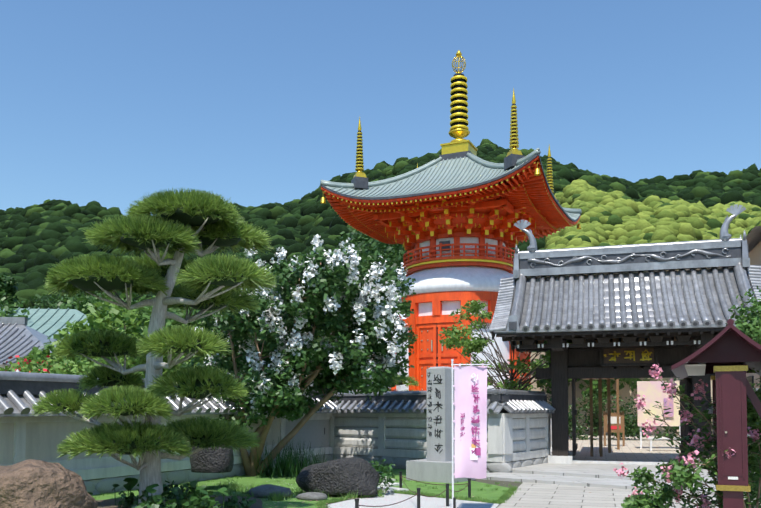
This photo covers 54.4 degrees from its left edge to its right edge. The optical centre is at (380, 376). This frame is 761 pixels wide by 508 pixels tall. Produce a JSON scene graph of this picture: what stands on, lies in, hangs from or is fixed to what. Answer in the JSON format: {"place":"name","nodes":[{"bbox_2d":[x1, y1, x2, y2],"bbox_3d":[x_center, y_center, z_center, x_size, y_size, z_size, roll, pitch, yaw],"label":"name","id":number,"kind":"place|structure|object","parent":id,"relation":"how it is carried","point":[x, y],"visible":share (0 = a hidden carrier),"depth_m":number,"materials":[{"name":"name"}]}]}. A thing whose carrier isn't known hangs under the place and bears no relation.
{"place":"outdoors","nodes":[
{"label":"outdoors","id":0,"kind":"place"},
{"bbox_2d":[91,467,520,507],"bbox_3d":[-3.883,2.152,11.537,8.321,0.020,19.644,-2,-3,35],"label":"lawn","id":1,"kind":"structure","parent":0,"point":[488,493],"depth_m":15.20,"materials":[{"name":"green plant"}]},
{"bbox_2d":[0,443,379,507],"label":"garden rocks","id":2,"kind":"object","parent":1,"relation":"on","point":[30,483],"visible":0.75,"depth_m":13.35,"materials":[{"name":"grey stone"}]},
{"bbox_2d":[88,437,397,507],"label":"plants","id":3,"kind":"object","parent":1,"relation":"on","point":[184,498],"visible":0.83,"depth_m":11.89,"materials":[{"name":"green plant"}]},
{"bbox_2d":[179,234,417,475],"bbox_3d":[-1.911,-0.560,18.143,5.861,6.122,4.107,0,-3,-2],"label":"flowering tree","id":4,"kind":"object","parent":1,"relation":"on","point":[342,363],"visible":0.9,"depth_m":17.31,"materials":[{"name":"green plant"}]},
{"bbox_2d":[377,472,408,492],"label":"stepping path","id":5,"kind":"structure","parent":1,"relation":"on","point":[392,488],"depth_m":15.02,"materials":[{"name":"stone"}]},
{"bbox_2d":[355,471,470,507],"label":"rope fence","id":6,"kind":"object","parent":1,"relation":"on","point":[418,494],"visible":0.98,"depth_m":12.51,"materials":[{"name":"black metal"}]},
{"bbox_2d":[406,366,474,482],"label":"stone pillar","id":7,"kind":"structure","parent":1,"relation":"on","point":[435,465],"depth_m":16.88,"materials":[{"name":"stone"}]},
{"bbox_2d":[0,139,760,315],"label":"hill","id":8,"kind":"structure","parent":0,"point":[36,241],"depth_m":224.28,"materials":[{"name":"green plant"}]},
{"bbox_2d":[544,179,760,249],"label":"hillside trees","id":9,"kind":"object","parent":8,"relation":"on","point":[616,217],"visible":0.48,"depth_m":147.44,"materials":[{"name":"green plant"}]},
{"bbox_2d":[0,0,760,215],"label":"sky","id":10,"kind":"structure","parent":0,"point":[110,103],"materials":[{"name":"blue"}]},
{"bbox_2d":[325,467,522,507],"bbox_3d":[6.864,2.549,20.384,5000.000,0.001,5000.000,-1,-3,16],"label":"stone edging","id":11,"kind":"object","parent":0,"point":[504,483],"depth_m":16.42,"materials":[{"name":"grey stone"}]},
{"bbox_2d":[96,494,262,507],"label":"soil bed","id":12,"kind":"object","parent":11,"relation":"on","point":[107,503],"visible":0.29,"depth_m":12.70,"materials":[{"name":"brown soil"}]},
{"bbox_2d":[29,187,276,507],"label":"niwaki pine","id":13,"kind":"object","parent":12,"relation":"on","point":[181,223],"visible":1,"depth_m":11.05,"materials":[{"name":"green plant"}]},
{"bbox_2d":[0,355,712,439],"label":"shrubs","id":14,"kind":"object","parent":11,"relation":"on","point":[628,429],"visible":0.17,"depth_m":35.37,"materials":[{"name":"green plant"}]},
{"bbox_2d":[0,371,760,494],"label":"garden wall","id":15,"kind":"structure","parent":11,"relation":"on","point":[390,427],"depth_m":18.71,"materials":[{"name":"stone"}]},
{"bbox_2d":[327,492,498,507],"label":"gravel","id":16,"kind":"structure","parent":11,"relation":"on","point":[393,498],"depth_m":12.89,"materials":[{"name":"grey gravel"}]},
{"bbox_2d":[451,359,489,507],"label":"nobori banner","id":17,"kind":"object","parent":16,"relation":"on","point":[470,402],"visible":1,"depth_m":11.73,"materials":[{"name":"pink fabric"},{"name":"white paint"},{"name":"ink"}]},
{"bbox_2d":[206,474,704,506],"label":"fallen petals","id":18,"kind":"object","parent":11,"relation":"on","point":[400,497],"visible":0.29,"depth_m":13.27,"materials":[{"name":"pink"}]},
{"bbox_2d":[475,472,750,496],"bbox_3d":[6.099,2.289,15.237,10.100,0.070,1.350,-2,-3,39],"label":"gate step","id":19,"kind":"object","parent":11,"relation":"on","point":[574,481],"visible":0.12,"depth_m":16.38,"materials":[{"name":"grey stone"}]},
{"bbox_2d":[613,286,760,507],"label":"flowering shrub","id":20,"kind":"object","parent":11,"relation":"on","point":[676,472],"visible":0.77,"depth_m":8.98,"materials":[{"name":"green plant"}]},
{"bbox_2d":[497,482,760,507],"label":"path paving","id":21,"kind":"structure","parent":0,"point":[540,495],"depth_m":13.80,"materials":[{"name":"grey stone"}]},
{"bbox_2d":[671,319,760,507],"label":"wooden signpost","id":22,"kind":"object","parent":21,"relation":"on","point":[729,355],"visible":0.98,"depth_m":8.12,"materials":[{"name":"red paint"}]},
{"bbox_2d":[511,463,754,484],"bbox_3d":[7.241,2.341,17.218,8.774,0.140,7.073,-1,-3,16],"label":"gate apron","id":23,"kind":"object","parent":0,"point":[591,470],"visible":0.36,"depth_m":18.20,"materials":[{"name":"grey stone"}]},
{"bbox_2d":[489,204,760,465],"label":"gate","id":24,"kind":"structure","parent":23,"relation":"on","point":[630,311],"depth_m":20.40,"materials":[{"name":"grey tile"}]},
{"bbox_2d":[569,435,712,461],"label":"yard paving","id":25,"kind":"structure","parent":0,"point":[630,450],"depth_m":26.74,"materials":[{"name":"beige stone"}]},
{"bbox_2d":[583,378,680,456],"bbox_3d":[9.115,1.309,26.263,3.740,2.690,7.592,-1,-3,16],"label":"yard furniture","id":26,"kind":"object","parent":25,"relation":"on","point":[651,391],"visible":0.71,"depth_m":27.87,"materials":[{"name":"brown wood"}]},
{"label":"temple yard","id":27,"kind":"structure","parent":0,"visible":0},
{"bbox_2d":[0,228,651,435],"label":"garden trees","id":28,"kind":"object","parent":27,"relation":"on","point":[100,314],"visible":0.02,"depth_m":33.44,"materials":[{"name":"green plant"}]},
{"bbox_2d":[0,226,760,436],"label":"buildings","id":29,"kind":"structure","parent":27,"relation":"on","point":[21,336],"depth_m":40.69,"materials":[{"name":"tile"}]},
{"bbox_2d":[382,374,419,390],"bbox_3d":[0.525,1.305,24.326,2.219,2.837,1.347,-1,-3,16],"label":"shrub","id":30,"kind":"object","parent":27,"relation":"on","point":[407,381],"visible":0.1,"depth_m":24.20,"materials":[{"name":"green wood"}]},
{"bbox_2d":[320,50,581,446],"bbox_3d":[3.769,-6.273,35.203,9.856,18.920,9.856,-1,-3,24],"label":"pagoda","id":31,"kind":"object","parent":27,"relation":"on","point":[453,213],"visible":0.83,"depth_m":32.62,"materials":[{"name":"vermilion painted wood"},{"name":"tile"},{"name":"gold"}]},
{"bbox_2d":[438,299,572,390],"bbox_3d":[4.378,0.045,24.863,4.978,5.399,4.598,-1,-3,16],"label":"young maple","id":32,"kind":"object","parent":27,"relation":"on","point":[475,344],"visible":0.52,"depth_m":24.56,"materials":[{"name":"green plant"}]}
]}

